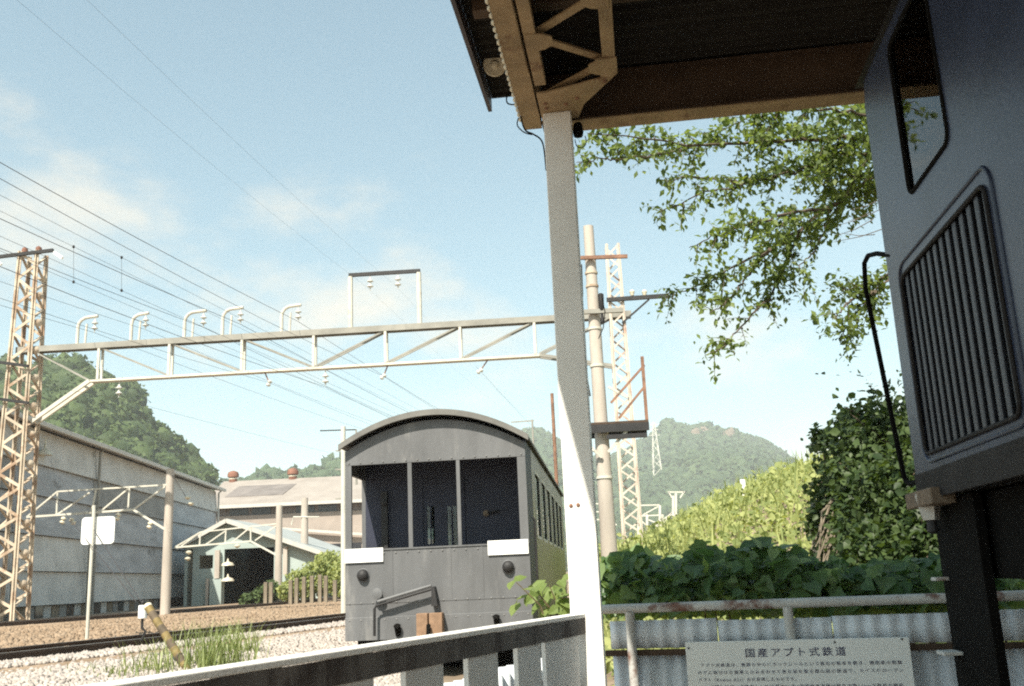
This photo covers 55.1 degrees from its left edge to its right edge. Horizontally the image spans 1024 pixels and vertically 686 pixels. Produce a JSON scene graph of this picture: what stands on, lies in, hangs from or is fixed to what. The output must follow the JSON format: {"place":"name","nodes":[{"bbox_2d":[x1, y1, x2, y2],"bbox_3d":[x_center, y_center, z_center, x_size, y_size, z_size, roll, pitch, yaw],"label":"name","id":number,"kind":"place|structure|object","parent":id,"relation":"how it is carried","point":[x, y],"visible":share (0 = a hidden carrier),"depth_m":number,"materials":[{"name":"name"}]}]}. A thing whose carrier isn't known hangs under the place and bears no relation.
{"place":"outdoors","nodes":[
{"label":"outdoors","id":0,"kind":"place"},
{"bbox_2d":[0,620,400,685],"bbox_3d":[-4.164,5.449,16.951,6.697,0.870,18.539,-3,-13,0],"label":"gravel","id":1,"kind":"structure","parent":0,"point":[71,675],"depth_m":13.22,"materials":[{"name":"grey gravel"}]},
{"bbox_2d":[159,615,274,668],"bbox_3d":[-4.019,3.996,13.167,1.369,0.712,1.537,8,-17,-37],"label":"grass tuft","id":2,"kind":"object","parent":1,"relation":"on","point":[206,658],"visible":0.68,"depth_m":12.97,"materials":[{"name":"green plant"}]},
{"bbox_2d":[0,0,904,483],"label":"sky","id":3,"kind":"structure","parent":0,"point":[375,118],"materials":[{"name":"blue"}]},
{"bbox_2d":[50,478,927,685],"bbox_3d":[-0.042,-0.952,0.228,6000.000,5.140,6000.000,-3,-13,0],"label":"ground","id":4,"kind":"structure","parent":0,"point":[452,673],"depth_m":22.10,"materials":[{"name":"soil"}]},
{"bbox_2d":[50,660,156,677],"bbox_3d":[-4.965,3.939,11.881,1.302,0.190,0.991,1,-14,-13],"label":"grass tuft","id":5,"kind":"object","parent":4,"relation":"on","point":[117,671],"visible":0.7,"depth_m":11.85,"materials":[{"name":"green plant"}]},
{"bbox_2d":[0,405,225,620],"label":"factory","id":6,"kind":"structure","parent":4,"relation":"on","point":[61,559],"depth_m":51.30,"materials":[{"name":"grey weathered corrugated metal"}]},
{"bbox_2d":[114,636,193,673],"bbox_3d":[-4.537,3.922,12.397,1.101,0.474,0.858,-3,-13,0],"label":"grass tuft","id":7,"kind":"object","parent":4,"relation":"on","point":[166,664],"visible":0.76,"depth_m":12.37,"materials":[{"name":"green plant"}]},
{"bbox_2d":[143,602,188,668],"bbox_3d":[-4.588,3.912,13.049,0.979,0.917,0.116,-11,-16,33],"label":"guard stake","id":8,"kind":"object","parent":4,"relation":"on","point":[156,620],"visible":0.92,"depth_m":13.04,"materials":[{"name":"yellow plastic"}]},
{"bbox_2d":[0,601,340,647],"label":"ballast","id":9,"kind":"structure","parent":4,"relation":"on","point":[28,634],"depth_m":26.32,"materials":[{"name":"brown gravel"}]},
{"bbox_2d":[81,505,114,639],"bbox_3d":[-8.091,4.461,19.036,0.652,2.604,0.105,-3,-13,0],"label":"trackside sign","id":10,"kind":"object","parent":9,"relation":"on","point":[103,528],"visible":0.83,"depth_m":19.23,"materials":[{"name":"white metal"}]},
{"bbox_2d":[0,599,340,632],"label":"ballast bed","id":11,"kind":"object","parent":4,"relation":"on","point":[158,610],"visible":0.06,"depth_m":44.67,"materials":[{"name":"gravel"}]},
{"bbox_2d":[26,469,193,614],"bbox_3d":[-15.607,7.834,37.997,6.669,5.661,0.399,-3,-13,3],"label":"catenary mast","id":12,"kind":"object","parent":11,"relation":"on","point":[165,596],"visible":0.82,"depth_m":38.09,"materials":[{"name":"concrete"}]},
{"bbox_2d":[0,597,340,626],"bbox_3d":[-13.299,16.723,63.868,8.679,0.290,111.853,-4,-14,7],"label":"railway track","id":13,"kind":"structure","parent":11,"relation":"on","point":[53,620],"depth_m":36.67,"materials":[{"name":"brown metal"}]},
{"bbox_2d":[263,582,267,602],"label":"timber post","id":14,"kind":"object","parent":11,"relation":"on","point":[265,595],"visible":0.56,"depth_m":48.50,"materials":[{"name":"beige wood"}]},
{"bbox_2d":[269,582,272,602],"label":"timber post","id":15,"kind":"object","parent":11,"relation":"on","point":[270,592],"visible":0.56,"depth_m":48.50,"materials":[{"name":"beige wood"}]},
{"bbox_2d":[288,580,292,604],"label":"timber post","id":16,"kind":"object","parent":11,"relation":"on","point":[290,595],"visible":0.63,"depth_m":48.49,"materials":[{"name":"beige wood"}]},
{"bbox_2d":[294,578,298,603],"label":"timber post","id":17,"kind":"object","parent":11,"relation":"on","point":[296,590],"visible":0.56,"depth_m":48.52,"materials":[{"name":"beige wood"}]},
{"bbox_2d":[302,577,305,603],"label":"timber post","id":18,"kind":"object","parent":11,"relation":"on","point":[303,589],"visible":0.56,"depth_m":48.51,"materials":[{"name":"beige wood"}]},
{"bbox_2d":[310,576,313,602],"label":"timber post","id":19,"kind":"object","parent":11,"relation":"on","point":[311,589],"visible":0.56,"depth_m":48.51,"materials":[{"name":"beige wood"}]},
{"bbox_2d":[318,575,321,602],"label":"timber post","id":20,"kind":"object","parent":11,"relation":"on","point":[319,588],"visible":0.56,"depth_m":48.51,"materials":[{"name":"beige wood"}]},
{"bbox_2d":[0,243,642,621],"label":"catenary gantry","id":21,"kind":"object","parent":11,"relation":"on","point":[29,350],"visible":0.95,"depth_m":35.63,"materials":[{"name":"metal"}]},
{"bbox_2d":[27,463,135,601],"bbox_3d":[-11.307,3.951,24.424,0.014,4.855,23.973,5,-15,-29],"label":"guy wire","id":22,"kind":"object","parent":21,"relation":"attached to","point":[89,543],"visible":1,"depth_m":17.85,"materials":[{"name":"grey metal"}]},
{"bbox_2d":[40,445,140,601],"bbox_3d":[-11.059,3.649,24.479,0.014,5.453,23.757,5,-15,-29],"label":"guy wire","id":23,"kind":"object","parent":21,"relation":"attached to","point":[98,536],"visible":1,"depth_m":17.61,"materials":[{"name":"grey metal"}]},
{"bbox_2d":[0,377,338,454],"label":"overhead wire","id":24,"kind":"object","parent":21,"relation":"hanging from","point":[148,406],"visible":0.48,"depth_m":37.21,"materials":[{"name":"black metal"}]},
{"bbox_2d":[1,305,360,428],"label":"overhead wire","id":25,"kind":"object","parent":21,"relation":"hanging from","point":[155,355],"visible":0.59,"depth_m":40.31,"materials":[{"name":"black metal"}]},
{"bbox_2d":[0,298,367,423],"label":"overhead wire","id":26,"kind":"object","parent":21,"relation":"hanging from","point":[154,348],"visible":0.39,"depth_m":26.30,"materials":[{"name":"black metal"}]},
{"bbox_2d":[0,281,373,422],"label":"overhead wire","id":27,"kind":"object","parent":21,"relation":"hanging from","point":[144,329],"visible":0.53,"depth_m":33.92,"materials":[{"name":"black metal"}]},
{"bbox_2d":[0,266,389,417],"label":"overhead wire","id":28,"kind":"object","parent":21,"relation":"hanging from","point":[164,330],"visible":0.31,"depth_m":22.28,"materials":[{"name":"black metal"}]},
{"bbox_2d":[1,251,388,415],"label":"overhead wire","id":29,"kind":"object","parent":21,"relation":"attached to","point":[159,318],"visible":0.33,"depth_m":26.50,"materials":[{"name":"black metal"}]},
{"bbox_2d":[0,248,390,415],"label":"overhead wire","id":30,"kind":"object","parent":21,"relation":"hanging from","point":[161,311],"visible":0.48,"depth_m":31.41,"materials":[{"name":"black metal"}]},
{"bbox_2d":[1,236,396,413],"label":"overhead wire","id":31,"kind":"object","parent":21,"relation":"hanging from","point":[168,311],"visible":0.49,"depth_m":24.65,"materials":[{"name":"black metal"}]},
{"bbox_2d":[0,218,404,410],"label":"overhead wire","id":32,"kind":"object","parent":21,"relation":"hanging from","point":[168,293],"visible":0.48,"depth_m":28.87,"materials":[{"name":"black metal"}]},
{"bbox_2d":[1,211,411,411],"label":"overhead wire","id":33,"kind":"object","parent":21,"relation":"attached to","point":[171,294],"visible":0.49,"depth_m":27.52,"materials":[{"name":"black metal"}]},
{"bbox_2d":[72,245,74,283],"bbox_3d":[-10.352,-1.859,23.174,0.114,0.945,0.060,-3,-13,0],"label":"dropper","id":34,"kind":"object","parent":33,"relation":"hanging from","point":[73,247],"visible":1,"depth_m":23.17,"materials":[{"name":"grey metal"}]},
{"bbox_2d":[0,195,416,408],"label":"overhead wire","id":35,"kind":"object","parent":21,"relation":"attached to","point":[168,281],"visible":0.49,"depth_m":24.79,"materials":[{"name":"black metal"}]},
{"bbox_2d":[120,256,122,291],"bbox_3d":[-9.192,-1.628,23.106,0.101,0.887,0.060,-3,-13,0],"label":"dropper","id":36,"kind":"object","parent":35,"relation":"hanging from","point":[121,289],"visible":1,"depth_m":23.10,"materials":[{"name":"grey metal"}]},
{"bbox_2d":[0,178,432,407],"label":"overhead wire","id":37,"kind":"object","parent":21,"relation":"hanging from","point":[179,276],"visible":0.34,"depth_m":18.64,"materials":[{"name":"black metal"}]},
{"bbox_2d":[0,162,437,408],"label":"overhead wire","id":38,"kind":"object","parent":21,"relation":"hanging from","point":[173,257],"visible":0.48,"depth_m":25.01,"materials":[{"name":"black metal"}]},
{"bbox_2d":[22,4,514,417],"bbox_3d":[-4.388,-0.731,42.897,0.003,4.590,85.878,-4,-14,6],"label":"overhead wire","id":39,"kind":"object","parent":21,"relation":"hanging from","point":[197,152],"visible":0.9,"depth_m":20.17,"materials":[{"name":"black metal"}]},
{"bbox_2d":[105,17,526,416],"bbox_3d":[-3.359,-0.791,42.836,0.003,4.590,85.878,-4,-14,6],"label":"overhead wire","id":40,"kind":"object","parent":21,"relation":"hanging from","point":[253,158],"visible":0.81,"depth_m":21.20,"materials":[{"name":"black metal"}]},
{"bbox_2d":[606,290,668,323],"bbox_3d":[4.491,-1.317,34.883,2.216,1.228,0.200,-3,-13,3],"label":"tower bracket","id":41,"kind":"object","parent":21,"relation":"attached to","point":[644,296],"visible":0.98,"depth_m":34.90,"materials":[{"name":"metal"}]},
{"bbox_2d":[324,576,327,601],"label":"timber post","id":42,"kind":"object","parent":11,"relation":"on","point":[325,588],"visible":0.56,"depth_m":48.51,"materials":[{"name":"beige wood"}]},
{"bbox_2d":[333,580,336,601],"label":"timber post","id":43,"kind":"object","parent":11,"relation":"on","point":[334,590],"visible":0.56,"depth_m":48.48,"materials":[{"name":"beige wood"}]},
{"bbox_2d":[0,626,344,673],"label":"ballast bed","id":44,"kind":"object","parent":4,"relation":"on","point":[105,658],"visible":0.02,"depth_m":13.39,"materials":[{"name":"beige gravel"}]},
{"bbox_2d":[138,600,146,640],"bbox_3d":[-5.168,3.882,13.727,0.124,0.556,0.120,-3,-13,0],"label":"trackside switch stand","id":45,"kind":"object","parent":44,"relation":"on","point":[142,613],"visible":0.91,"depth_m":13.70,"materials":[{"name":"metal"}]},
{"bbox_2d":[0,613,345,660],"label":"railway track","id":46,"kind":"structure","parent":44,"relation":"on","point":[12,653],"depth_m":15.87,"materials":[{"name":"brown metal"}]},
{"bbox_2d":[174,505,281,601],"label":"catenary mast","id":47,"kind":"object","parent":4,"relation":"on","point":[278,554],"visible":0.93,"depth_m":57.05,"materials":[{"name":"concrete"}]},
{"bbox_2d":[214,618,268,652],"bbox_3d":[-4.122,4.374,14.767,1.056,0.568,0.786,-3,-13,0],"label":"grass tuft","id":48,"kind":"object","parent":4,"relation":"on","point":[252,643],"visible":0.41,"depth_m":14.76,"materials":[{"name":"green plant"}]},
{"bbox_2d":[238,579,279,604],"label":"roadside bush","id":49,"kind":"object","parent":4,"relation":"on","point":[255,595],"visible":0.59,"depth_m":55.13,"materials":[{"name":"green plant"}]},
{"bbox_2d":[176,519,361,605],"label":"open shed","id":50,"kind":"structure","parent":4,"relation":"on","point":[221,574],"depth_m":63.60,"materials":[{"name":"wood"}]},
{"bbox_2d":[215,468,361,543],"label":"long building","id":51,"kind":"structure","parent":4,"relation":"on","point":[254,501],"depth_m":97.59,"materials":[{"name":"beige metal"}]},
{"bbox_2d":[215,509,226,515],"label":"clerestory window","id":52,"kind":"structure","parent":51,"relation":"in","point":[223,512],"depth_m":97.64,"materials":[{"name":"grey glass"}]},
{"bbox_2d":[230,508,248,515],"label":"clerestory window","id":53,"kind":"structure","parent":51,"relation":"in","point":[233,512],"depth_m":97.59,"materials":[{"name":"grey glass"}]},
{"bbox_2d":[252,507,270,514],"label":"clerestory window","id":54,"kind":"structure","parent":51,"relation":"in","point":[255,511],"depth_m":97.57,"materials":[{"name":"grey glass"}]},
{"bbox_2d":[274,506,292,513],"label":"clerestory window","id":55,"kind":"structure","parent":51,"relation":"in","point":[289,509],"depth_m":97.52,"materials":[{"name":"grey glass"}]},
{"bbox_2d":[296,505,314,512],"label":"clerestory window","id":56,"kind":"structure","parent":51,"relation":"in","point":[311,508],"depth_m":97.48,"materials":[{"name":"black glass"}]},
{"bbox_2d":[318,504,336,511],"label":"clerestory window","id":57,"kind":"structure","parent":51,"relation":"in","point":[321,508],"depth_m":97.45,"materials":[{"name":"black glass"}]},
{"bbox_2d":[340,503,358,510],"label":"clerestory window","id":58,"kind":"structure","parent":51,"relation":"in","point":[355,506],"depth_m":97.40,"materials":[{"name":"black glass"}]},
{"bbox_2d":[291,498,318,544],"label":"catenary mast","id":59,"kind":"object","parent":4,"relation":"on","point":[304,516],"visible":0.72,"depth_m":65.00,"materials":[{"name":"concrete"}]},
{"bbox_2d":[275,549,340,601],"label":"roadside bush","id":60,"kind":"object","parent":4,"relation":"on","point":[327,563],"visible":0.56,"depth_m":52.66,"materials":[{"name":"green plant"}]},
{"bbox_2d":[320,429,357,484],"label":"catenary mast","id":61,"kind":"object","parent":4,"relation":"on","point":[356,482],"visible":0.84,"depth_m":62.52,"materials":[{"name":"metal"}]},
{"bbox_2d":[335,426,345,612],"bbox_3d":[-4.969,5.251,28.616,0.356,5.671,0.168,-3,-13,0],"label":"catenary mast","id":62,"kind":"object","parent":4,"relation":"on","point":[343,548],"visible":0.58,"depth_m":28.53,"materials":[{"name":"white metal"}]},
{"bbox_2d":[338,409,566,665],"bbox_3d":[-0.525,4.249,19.632,2.851,4.280,11.928,-4,-13,5],"label":"railway coach","id":63,"kind":"object","parent":4,"relation":"on","point":[462,519],"visible":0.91,"depth_m":14.51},
{"bbox_2d":[427,506,434,543],"bbox_3d":[-1.763,3.953,21.131,0.057,1.100,1.100,-4,-13,5],"label":"window","id":64,"kind":"structure","parent":63,"relation":"in","point":[432,507],"depth_m":21.31,"materials":[{"name":"glass"}]},
{"bbox_2d":[449,509,456,544],"bbox_3d":[-1.461,4.658,24.134,0.057,1.100,1.100,-4,-13,5],"label":"window","id":65,"kind":"structure","parent":63,"relation":"in","point":[454,531],"depth_m":24.34,"materials":[{"name":"glass"}]},
{"bbox_2d":[534,470,541,539],"bbox_3d":[0.415,2.724,16.401,0.057,1.100,1.100,-4,-13,5],"label":"window","id":66,"kind":"structure","parent":63,"relation":"in","point":[538,515],"depth_m":16.58,"materials":[{"name":"black glass"}]},
{"bbox_2d":[541,479,547,542],"bbox_3d":[0.566,3.077,17.903,0.057,1.100,1.100,-4,-13,5],"label":"window","id":67,"kind":"structure","parent":63,"relation":"in","point":[542,488],"depth_m":18.11,"materials":[{"name":"grey glass"}]},
{"bbox_2d":[546,486,552,544],"bbox_3d":[0.717,3.430,19.405,0.057,1.100,1.100,-4,-13,5],"label":"window","id":68,"kind":"structure","parent":63,"relation":"in","point":[551,543],"depth_m":19.61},
{"bbox_2d":[551,493,556,546],"bbox_3d":[0.868,3.783,20.907,0.057,1.100,1.100,-4,-13,5],"label":"window","id":69,"kind":"structure","parent":63,"relation":"in","point":[553,509],"depth_m":21.15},
{"bbox_2d":[555,498,559,548],"bbox_3d":[1.018,4.136,22.409,0.057,1.100,1.100,-4,-13,5],"label":"window","id":70,"kind":"structure","parent":63,"relation":"in","point":[556,502],"depth_m":22.68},
{"bbox_2d":[559,504,562,549],"bbox_3d":[1.169,4.489,23.910,0.057,1.100,1.100,-4,-13,5],"label":"window","id":71,"kind":"structure","parent":63,"relation":"in","point":[560,519],"depth_m":24.21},
{"bbox_2d":[444,658,542,685],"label":"corrugated sheet fence","id":72,"kind":"object","parent":4,"relation":"on","point":[506,675],"visible":0.33,"depth_m":4.78,"materials":[{"name":"paint"}]},
{"bbox_2d":[507,574,569,617],"bbox_3d":[0.198,1.776,6.399,0.447,0.527,0.569,-3,-13,0],"label":"leafy shoot","id":73,"kind":"object","parent":4,"relation":"on","point":[561,606],"visible":0.78,"depth_m":6.44,"materials":[{"name":"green plant"}]},
{"bbox_2d":[550,393,558,485],"bbox_3d":[1.339,3.859,29.910,0.120,4.720,0.123,-3,-13,0],"label":"catenary mast","id":74,"kind":"object","parent":4,"relation":"on","point":[554,439],"visible":0.6,"depth_m":30.08,"materials":[{"name":"metal"}]},
{"bbox_2d":[581,225,627,560],"bbox_3d":[2.230,1.772,22.145,1.247,9.367,0.534,-3,-13,0],"label":"utility pole","id":75,"kind":"object","parent":4,"relation":"on","point":[604,477],"visible":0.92,"depth_m":22.25,"materials":[{"name":"concrete"}]},
{"bbox_2d":[591,356,649,457],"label":"work platform","id":76,"kind":"structure","parent":75,"relation":"attached to","point":[618,430],"depth_m":21.78,"materials":[{"name":"grey metal"}]},
{"bbox_2d":[637,504,663,534],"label":"gantry","id":77,"kind":"object","parent":4,"relation":"on","point":[659,515],"visible":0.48,"depth_m":118.17,"materials":[{"name":"white metal"}]},
{"bbox_2d":[574,103,890,384],"bbox_3d":[5.207,-0.854,10.415,6.465,8.985,7.929,-13,-17,38],"label":"cherry tree","id":78,"kind":"object","parent":4,"relation":"on","point":[826,160],"visible":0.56,"depth_m":10.04,"materials":[{"name":"green plant"}]},
{"bbox_2d":[740,479,745,496],"bbox_3d":[7.014,4.690,29.652,0.140,1.120,0.100,-3,-13,0],"label":"marker post","id":79,"kind":"object","parent":4,"relation":"on","point":[742,481],"visible":0.26,"depth_m":29.70,"materials":[{"name":"white"}]},
{"bbox_2d":[598,449,1023,685],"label":"bank undergrowth","id":80,"kind":"object","parent":4,"relation":"on","point":[773,516],"visible":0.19,"depth_m":25.40,"materials":[{"name":"green plant"}]},
{"bbox_2d":[600,536,1023,641],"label":"kudzu vine","id":81,"kind":"object","parent":4,"relation":"on","point":[761,567],"visible":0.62,"depth_m":5.80,"materials":[{"name":"green plant"}]},
{"bbox_2d":[602,590,1023,685],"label":"corrugated fence","id":82,"kind":"object","parent":4,"relation":"on","point":[644,666],"visible":0.6,"depth_m":5.39,"materials":[{"name":"metal"}]},
{"bbox_2d":[685,637,914,685],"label":"information board","id":83,"kind":"object","parent":82,"relation":"attached to","point":[882,661],"visible":1,"depth_m":5.26,"materials":[{"name":"white metal"}]},
{"bbox_2d":[808,499,848,568],"bbox_3d":[3.821,2.236,11.364,0.824,1.214,0.908,-3,-13,0],"label":"rock","id":84,"kind":"object","parent":4,"relation":"on","point":[814,550],"visible":0.02,"depth_m":11.20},
{"bbox_2d":[797,354,951,643],"bbox_3d":[4.612,1.710,10.002,3.714,4.068,3.445,-3,-13,0],"label":"ivy thicket","id":85,"kind":"object","parent":4,"relation":"on","point":[861,477],"visible":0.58,"depth_m":9.81,"materials":[{"name":"green plant"}]},
{"bbox_2d":[811,498,850,560],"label":"dry roots","id":86,"kind":"object","parent":85,"relation":"hanging from","point":[823,519],"visible":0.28,"depth_m":10.50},
{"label":"platform","id":87,"kind":"structure","parent":4,"relation":"on","visible":0},
{"bbox_2d":[450,0,891,685],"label":"station canopy","id":88,"kind":"object","parent":87,"relation":"on","point":[564,72],"visible":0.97,"depth_m":5.73,"materials":[{"name":"beige metal"}]},
{"bbox_2d":[80,613,585,685],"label":"board fence","id":89,"kind":"object","parent":88,"relation":"attached to","point":[417,660],"visible":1,"depth_m":3.63,"materials":[{"name":"white paint"}]},
{"bbox_2d":[854,0,1023,685],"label":"locomotive","id":90,"kind":"object","parent":87,"relation":"on","point":[941,82],"visible":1,"depth_m":3.83,"materials":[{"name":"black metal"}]},
{"bbox_2d":[887,0,948,194],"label":"window","id":91,"kind":"structure","parent":90,"relation":"in","point":[921,117],"depth_m":4.08,"materials":[{"name":"black glass"}]},
{"bbox_2d":[511,419,533,443],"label":"catenary mast","id":92,"kind":"object","parent":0,"point":[532,420],"visible":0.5,"depth_m":60.45,"materials":[{"name":"grey metal"}]},
{"bbox_2d":[520,417,807,571],"bbox_3d":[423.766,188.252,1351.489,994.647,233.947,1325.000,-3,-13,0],"label":"mountain","id":93,"kind":"structure","parent":0,"point":[714,451],"depth_m":1079.85,"materials":[{"name":"green plant"}]},
{"bbox_2d":[649,422,661,474],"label":"transmission pylon","id":94,"kind":"object","parent":93,"relation":"on","point":[653,446],"visible":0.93,"depth_m":1132.15,"materials":[{"name":"white metal"}]},
{"bbox_2d":[691,428,699,433],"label":"rock outcrop","id":95,"kind":"object","parent":93,"relation":"on","point":[696,431],"visible":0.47,"depth_m":1422.93,"materials":[{"name":"beige stone"}]},
{"bbox_2d":[728,427,734,435],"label":"rock outcrop","id":96,"kind":"object","parent":93,"relation":"on","point":[731,430],"visible":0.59,"depth_m":1437.00,"materials":[{"name":"beige stone"}]},
{"bbox_2d":[656,491,684,525],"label":"gantry","id":97,"kind":"object","parent":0,"point":[674,503],"visible":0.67,"depth_m":88.88,"materials":[{"name":"white metal"}]},
{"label":"hill","id":98,"kind":"structure","parent":0,"visible":0},
{"bbox_2d":[219,451,567,566],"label":"wood","id":99,"kind":"object","parent":98,"relation":"on","point":[330,463],"visible":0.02,"depth_m":785.08,"materials":[{"name":"green plant"}]},
{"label":"hill","id":100,"kind":"structure","parent":0,"visible":0},
{"bbox_2d":[0,352,222,490],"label":"hillside wood","id":101,"kind":"object","parent":100,"relation":"on","point":[134,428],"visible":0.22,"depth_m":341.72,"materials":[{"name":"green plant"}]}
]}

